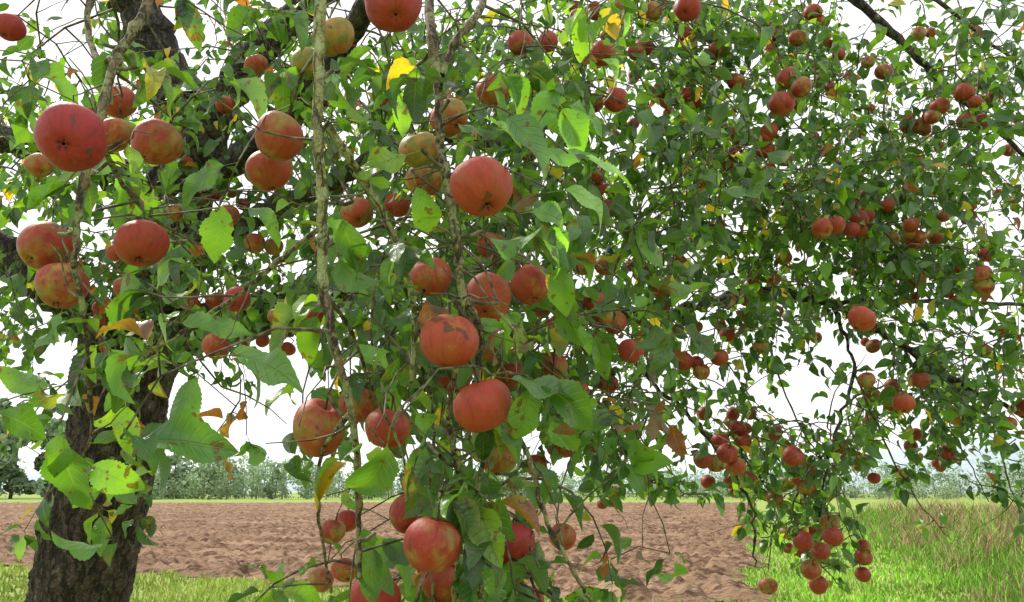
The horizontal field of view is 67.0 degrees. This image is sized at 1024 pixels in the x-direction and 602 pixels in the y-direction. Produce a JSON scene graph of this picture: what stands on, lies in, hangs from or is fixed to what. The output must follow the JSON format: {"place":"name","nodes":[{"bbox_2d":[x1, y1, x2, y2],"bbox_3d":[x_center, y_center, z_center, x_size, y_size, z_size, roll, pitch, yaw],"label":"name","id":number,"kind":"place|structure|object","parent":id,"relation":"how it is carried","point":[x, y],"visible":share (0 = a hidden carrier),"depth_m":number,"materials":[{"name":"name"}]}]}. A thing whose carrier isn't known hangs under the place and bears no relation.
{"place":"outdoors","nodes":[
{"label":"outdoors","id":0,"kind":"place"},
{"bbox_2d":[0,502,779,601],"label":"ploughed field","id":1,"kind":"structure","parent":0,"point":[208,539],"depth_m":22.09,"materials":[{"name":"soil"}]},
{"bbox_2d":[0,493,1023,601],"bbox_3d":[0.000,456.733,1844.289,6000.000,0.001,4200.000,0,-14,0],"label":"ground","id":2,"kind":"structure","parent":0,"point":[35,498],"depth_m":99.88,"materials":[{"name":"green plant"}]},
{"bbox_2d":[0,0,1023,601],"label":"apple tree","id":3,"kind":"object","parent":2,"relation":"on","point":[140,334],"visible":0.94,"depth_m":2.13,"materials":[{"name":"green plant"}]},
{"bbox_2d":[0,12,26,40],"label":"apple","id":4,"kind":"object","parent":3,"relation":"hanging from","point":[13,27],"visible":1,"depth_m":1.89,"materials":[{"name":"red food"}]},
{"bbox_2d":[23,153,54,177],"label":"apple","id":5,"kind":"object","parent":3,"relation":"hanging from","point":[38,165],"visible":0.88,"depth_m":1.84,"materials":[{"name":"food"}]},
{"bbox_2d":[16,221,73,269],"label":"apple","id":6,"kind":"object","parent":3,"relation":"hanging from","point":[35,249],"visible":0.77,"depth_m":1.11,"materials":[{"name":"red food"}]},
{"bbox_2d":[34,256,89,308],"bbox_3d":[-0.641,-0.028,1.104,0.068,0.080,0.070,0,-14,0],"label":"apple","id":7,"kind":"object","parent":3,"relation":"hanging from","point":[50,286],"visible":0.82,"depth_m":1.08,"materials":[{"name":"red food"}]},
{"bbox_2d":[34,102,106,171],"bbox_3d":[-0.464,-0.171,0.816,0.068,0.071,0.070,0,-14,0],"label":"apple","id":8,"kind":"object","parent":3,"relation":"hanging from","point":[70,137],"visible":1,"depth_m":0.79,"materials":[{"name":"red food"}]},
{"bbox_2d":[103,113,132,151],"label":"apple","id":9,"kind":"object","parent":3,"relation":"hanging from","point":[117,128],"visible":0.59,"depth_m":1.56,"materials":[{"name":"food"}]},
{"bbox_2d":[107,85,136,117],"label":"apple","id":10,"kind":"object","parent":3,"relation":"hanging from","point":[127,109],"visible":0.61,"depth_m":1.65,"materials":[{"name":"red food"}]},
{"bbox_2d":[113,217,169,266],"bbox_3d":[-0.519,-0.086,1.086,0.069,0.080,0.075,0,-14,0],"label":"apple","id":11,"kind":"object","parent":3,"relation":"hanging from","point":[143,242],"visible":1,"depth_m":1.06,"materials":[{"name":"red food"}]},
{"bbox_2d":[130,118,183,164],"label":"apple","id":12,"kind":"object","parent":3,"relation":"hanging from","point":[162,143],"visible":0.89,"depth_m":1.11,"materials":[{"name":"red food"}]},
{"bbox_2d":[202,333,228,359],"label":"apple","id":13,"kind":"object","parent":3,"relation":"hanging from","point":[211,342],"visible":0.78,"depth_m":1.73,"materials":[{"name":"red food"}]},
{"bbox_2d":[215,93,235,114],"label":"apple","id":14,"kind":"object","parent":3,"relation":"hanging from","point":[221,108],"visible":0.79,"depth_m":2.50,"materials":[{"name":"red food"}]},
{"bbox_2d":[222,202,239,224],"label":"apple","id":15,"kind":"object","parent":3,"relation":"hanging from","point":[236,211],"visible":0.3,"depth_m":2.31,"materials":[{"name":"red food"}]},
{"bbox_2d":[223,286,250,311],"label":"apple","id":16,"kind":"object","parent":3,"relation":"hanging from","point":[238,301],"visible":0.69,"depth_m":1.82,"materials":[{"name":"red food"}]},
{"bbox_2d":[244,231,265,253],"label":"apple","id":17,"kind":"object","parent":3,"relation":"hanging from","point":[256,243],"visible":0.82,"depth_m":2.40,"materials":[{"name":"red food"}]},
{"bbox_2d":[244,54,267,75],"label":"apple","id":18,"kind":"object","parent":3,"relation":"hanging from","point":[257,64],"visible":0.81,"depth_m":2.19,"materials":[{"name":"red food"}]},
{"bbox_2d":[245,151,292,191],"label":"apple","id":19,"kind":"object","parent":3,"relation":"hanging from","point":[264,172],"visible":0.74,"depth_m":1.14,"materials":[{"name":"red food"}]},
{"bbox_2d":[264,238,283,254],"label":"apple","id":20,"kind":"object","parent":3,"relation":"hanging from","point":[272,247],"visible":0.73,"depth_m":2.47,"materials":[{"name":"red food"}]},
{"bbox_2d":[255,105,303,160],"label":"apple","id":21,"kind":"object","parent":3,"relation":"hanging from","point":[275,147],"visible":0.95,"depth_m":1.07,"materials":[{"name":"red food"}]},
{"bbox_2d":[291,47,324,79],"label":"apple","id":22,"kind":"object","parent":3,"relation":"hanging from","point":[299,60],"visible":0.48,"depth_m":1.69,"materials":[{"name":"food"}]},
{"bbox_2d":[293,397,344,456],"bbox_3d":[-0.256,0.166,1.028,0.068,0.083,0.068,0,-14,0],"label":"apple","id":23,"kind":"object","parent":3,"relation":"hanging from","point":[321,417],"visible":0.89,"depth_m":1.00,"materials":[{"name":"red food"}]},
{"bbox_2d":[309,567,333,592],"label":"apple","id":24,"kind":"object","parent":3,"relation":"hanging from","point":[317,575],"visible":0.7,"depth_m":1.83,"materials":[{"name":"red food"}]},
{"bbox_2d":[311,13,353,56],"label":"apple","id":25,"kind":"object","parent":3,"relation":"hanging from","point":[339,34],"visible":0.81,"depth_m":1.28,"materials":[{"name":"yellow food"}]},
{"bbox_2d":[319,514,345,544],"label":"apple","id":26,"kind":"object","parent":3,"relation":"hanging from","point":[333,530],"visible":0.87,"depth_m":1.77,"materials":[{"name":"red food"}]},
{"bbox_2d":[331,555,354,581],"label":"apple","id":27,"kind":"object","parent":3,"relation":"hanging from","point":[340,572],"visible":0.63,"depth_m":2.04,"materials":[{"name":"red food"}]},
{"bbox_2d":[335,508,355,532],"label":"apple","id":28,"kind":"object","parent":3,"relation":"attached to","point":[346,518],"visible":0.69,"depth_m":2.13,"materials":[{"name":"red food"}]},
{"bbox_2d":[340,197,373,227],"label":"apple","id":29,"kind":"object","parent":3,"relation":"attached to","point":[358,212],"visible":0.87,"depth_m":1.73,"materials":[{"name":"red food"}]},
{"bbox_2d":[338,382,377,422],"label":"apple","id":30,"kind":"object","parent":3,"relation":"attached to","point":[366,406],"visible":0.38,"depth_m":1.38,"materials":[{"name":"food"}]},
{"bbox_2d":[350,580,400,601],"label":"apple","id":31,"kind":"object","parent":3,"relation":"hanging from","point":[356,594],"visible":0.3,"depth_m":1.10,"materials":[{"name":"red food"}]},
{"bbox_2d":[365,396,410,448],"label":"apple","id":32,"kind":"object","parent":3,"relation":"attached to","point":[402,427],"visible":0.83,"depth_m":1.21,"materials":[{"name":"red food"}]},
{"bbox_2d":[365,0,421,32],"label":"apple","id":33,"kind":"object","parent":3,"relation":"hanging from","point":[395,16],"visible":1,"depth_m":0.95,"materials":[{"name":"red food"}]},
{"bbox_2d":[384,193,409,216],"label":"apple","id":34,"kind":"object","parent":3,"relation":"attached to","point":[401,208],"visible":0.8,"depth_m":1.89,"materials":[{"name":"red food"}]},
{"bbox_2d":[389,494,420,533],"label":"apple","id":35,"kind":"object","parent":3,"relation":"attached to","point":[397,509],"visible":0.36,"depth_m":1.28,"materials":[{"name":"red food"}]},
{"bbox_2d":[399,123,436,169],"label":"apple","id":36,"kind":"object","parent":3,"relation":"hanging from","point":[414,142],"visible":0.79,"depth_m":1.35,"materials":[{"name":"yellow food"}]},
{"bbox_2d":[405,167,441,195],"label":"apple","id":37,"kind":"object","parent":3,"relation":"hanging from","point":[435,181],"visible":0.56,"depth_m":1.44,"materials":[{"name":"food"}]},
{"bbox_2d":[410,257,451,295],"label":"apple","id":38,"kind":"object","parent":3,"relation":"attached to","point":[428,279],"visible":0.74,"depth_m":1.30,"materials":[{"name":"red food"}]},
{"bbox_2d":[403,504,461,573],"bbox_3d":[-0.096,0.289,0.939,0.071,0.081,0.069,0,-14,0],"label":"apple","id":39,"kind":"object","parent":3,"relation":"hanging from","point":[432,545],"visible":1,"depth_m":0.91,"materials":[{"name":"red food"}]},
{"bbox_2d":[421,565,454,601],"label":"apple","id":40,"kind":"object","parent":3,"relation":"hanging from","point":[443,581],"visible":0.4,"depth_m":1.20,"materials":[{"name":"red food"}]},
{"bbox_2d":[419,303,478,366],"bbox_3d":[-0.076,0.041,0.935,0.072,0.083,0.070,0,-14,0],"label":"apple","id":41,"kind":"object","parent":3,"relation":"attached to","point":[448,340],"visible":0.95,"depth_m":0.91,"materials":[{"name":"red food"}]},
{"bbox_2d":[430,98,467,136],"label":"apple","id":42,"kind":"object","parent":3,"relation":"hanging from","point":[455,107],"visible":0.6,"depth_m":1.41,"materials":[{"name":"food"}]},
{"bbox_2d":[438,373,471,393],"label":"apple","id":43,"kind":"object","parent":3,"relation":"attached to","point":[445,381],"visible":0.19,"depth_m":1.46,"materials":[{"name":"red food"}]},
{"bbox_2d":[450,156,512,215],"bbox_3d":[-0.034,-0.133,0.874,0.072,0.077,0.072,0,-14,0],"label":"apple","id":44,"kind":"object","parent":3,"relation":"attached to","point":[481,185],"visible":1,"depth_m":0.85,"materials":[{"name":"red food"}]},
{"bbox_2d":[453,367,511,432],"bbox_3d":[-0.035,0.117,0.916,0.069,0.080,0.067,0,-14,0],"label":"apple","id":45,"kind":"object","parent":3,"relation":"attached to","point":[481,406],"visible":0.99,"depth_m":0.89,"materials":[{"name":"red food"}]},
{"bbox_2d":[465,272,510,319],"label":"apple","id":46,"kind":"object","parent":3,"relation":"attached to","point":[501,288],"visible":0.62,"depth_m":1.10,"materials":[{"name":"red food"}]},
{"bbox_2d":[477,225,504,258],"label":"apple","id":47,"kind":"object","parent":3,"relation":"attached to","point":[481,242],"visible":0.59,"depth_m":1.74,"materials":[{"name":"red food"}]},
{"bbox_2d":[476,75,507,107],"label":"apple","id":48,"kind":"object","parent":3,"relation":"hanging from","point":[488,98],"visible":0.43,"depth_m":1.75,"materials":[{"name":"red food"}]},
{"bbox_2d":[484,445,516,476],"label":"apple","id":49,"kind":"object","parent":3,"relation":"attached to","point":[506,463],"visible":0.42,"depth_m":1.52,"materials":[{"name":"yellow food"}]},
{"bbox_2d":[494,358,521,388],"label":"apple","id":50,"kind":"object","parent":3,"relation":"attached to","point":[511,367],"visible":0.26,"depth_m":1.61,"materials":[{"name":"red food"}]},
{"bbox_2d":[503,515,534,563],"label":"apple","id":51,"kind":"object","parent":3,"relation":"hanging from","point":[518,548],"visible":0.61,"depth_m":1.25,"materials":[{"name":"red food"}]},
{"bbox_2d":[507,28,532,54],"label":"apple","id":52,"kind":"object","parent":3,"relation":"hanging from","point":[515,41],"visible":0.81,"depth_m":1.90,"materials":[{"name":"red food"}]},
{"bbox_2d":[510,262,547,304],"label":"apple","id":53,"kind":"object","parent":3,"relation":"attached to","point":[528,285],"visible":0.88,"depth_m":1.26,"materials":[{"name":"red food"}]},
{"bbox_2d":[526,454,546,477],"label":"apple","id":54,"kind":"object","parent":3,"relation":"attached to","point":[537,458],"visible":0.3,"depth_m":2.19,"materials":[{"name":"red food"}]},
{"bbox_2d":[537,30,557,52],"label":"apple","id":55,"kind":"object","parent":3,"relation":"hanging from","point":[552,36],"visible":0.5,"depth_m":2.42,"materials":[{"name":"red food"}]},
{"bbox_2d":[541,352,567,378],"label":"apple","id":56,"kind":"object","parent":3,"relation":"attached to","point":[561,364],"visible":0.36,"depth_m":1.65,"materials":[{"name":"red plant"}]},
{"bbox_2d":[548,518,575,549],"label":"apple","id":57,"kind":"object","parent":3,"relation":"hanging from","point":[568,533],"visible":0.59,"depth_m":1.74,"materials":[{"name":"red food"}]},
{"bbox_2d":[592,92,603,112],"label":"apple","id":58,"kind":"object","parent":3,"relation":"hanging from","point":[600,105],"visible":0.3,"depth_m":2.57,"materials":[{"name":"red food"}]},
{"bbox_2d":[590,40,615,66],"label":"apple","id":59,"kind":"object","parent":3,"relation":"hanging from","point":[599,47],"visible":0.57,"depth_m":1.83,"materials":[{"name":"red food"}]},
{"bbox_2d":[594,257,615,275],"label":"apple","id":60,"kind":"object","parent":3,"relation":"attached to","point":[600,261],"visible":0.44,"depth_m":2.29,"materials":[{"name":"red food"}]},
{"bbox_2d":[603,87,627,111],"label":"apple","id":61,"kind":"object","parent":3,"relation":"hanging from","point":[612,105],"visible":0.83,"depth_m":1.83,"materials":[{"name":"red food"}]},
{"bbox_2d":[604,311,626,333],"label":"apple","id":62,"kind":"object","parent":3,"relation":"attached to","point":[620,320],"visible":0.42,"depth_m":2.15,"materials":[{"name":"red food"}]},
{"bbox_2d":[618,339,643,362],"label":"apple","id":63,"kind":"object","parent":3,"relation":"attached to","point":[625,348],"visible":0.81,"depth_m":1.99,"materials":[{"name":"red food"}]},
{"bbox_2d":[674,0,700,21],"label":"apple","id":64,"kind":"object","parent":3,"relation":"hanging from","point":[686,10],"visible":1,"depth_m":1.87,"materials":[{"name":"red food"}]},
{"bbox_2d":[811,218,832,238],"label":"apple","id":65,"kind":"object","parent":3,"relation":"hanging from","point":[821,228],"visible":1,"depth_m":2.25,"materials":[{"name":"red food"}]},
{"bbox_2d":[848,303,876,331],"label":"apple","id":66,"kind":"object","parent":3,"relation":"hanging from","point":[862,318],"visible":1,"depth_m":1.87,"materials":[{"name":"red food"}]},
{"bbox_2d":[892,390,915,412],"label":"apple","id":67,"kind":"object","parent":3,"relation":"hanging from","point":[903,403],"visible":1,"depth_m":2.24,"materials":[{"name":"red food"}]},
{"bbox_2d":[0,389,1023,499],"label":"distant trees","id":68,"kind":"object","parent":2,"relation":"on","point":[212,481],"visible":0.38,"depth_m":183.13,"materials":[{"name":"green plant"}]},
{"bbox_2d":[833,493,1023,601],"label":"tall weeds","id":69,"kind":"object","parent":2,"relation":"on","point":[995,547],"visible":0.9,"depth_m":18.71,"materials":[{"name":"green plant"}]},
{"bbox_2d":[0,0,1023,481],"label":"sky","id":70,"kind":"structure","parent":0,"point":[262,429],"materials":[{"name":"white"}]},
{"bbox_2d":[1,433,1023,492],"bbox_3d":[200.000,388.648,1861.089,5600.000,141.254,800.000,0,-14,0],"label":"trees","id":71,"kind":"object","parent":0,"point":[898,455],"depth_m":1618.98,"materials":[{"name":"green plant"}]},
{"bbox_2d":[532,587,543,601],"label":"apple","id":72,"kind":"object","parent":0,"point":[542,596],"visible":0.2,"depth_m":2.15,"materials":[{"name":"red food"}]},
{"bbox_2d":[575,380,589,392],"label":"apple","id":73,"kind":"object","parent":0,"point":[585,387],"visible":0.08,"depth_m":2.01,"materials":[{"name":"red food"}]}
]}

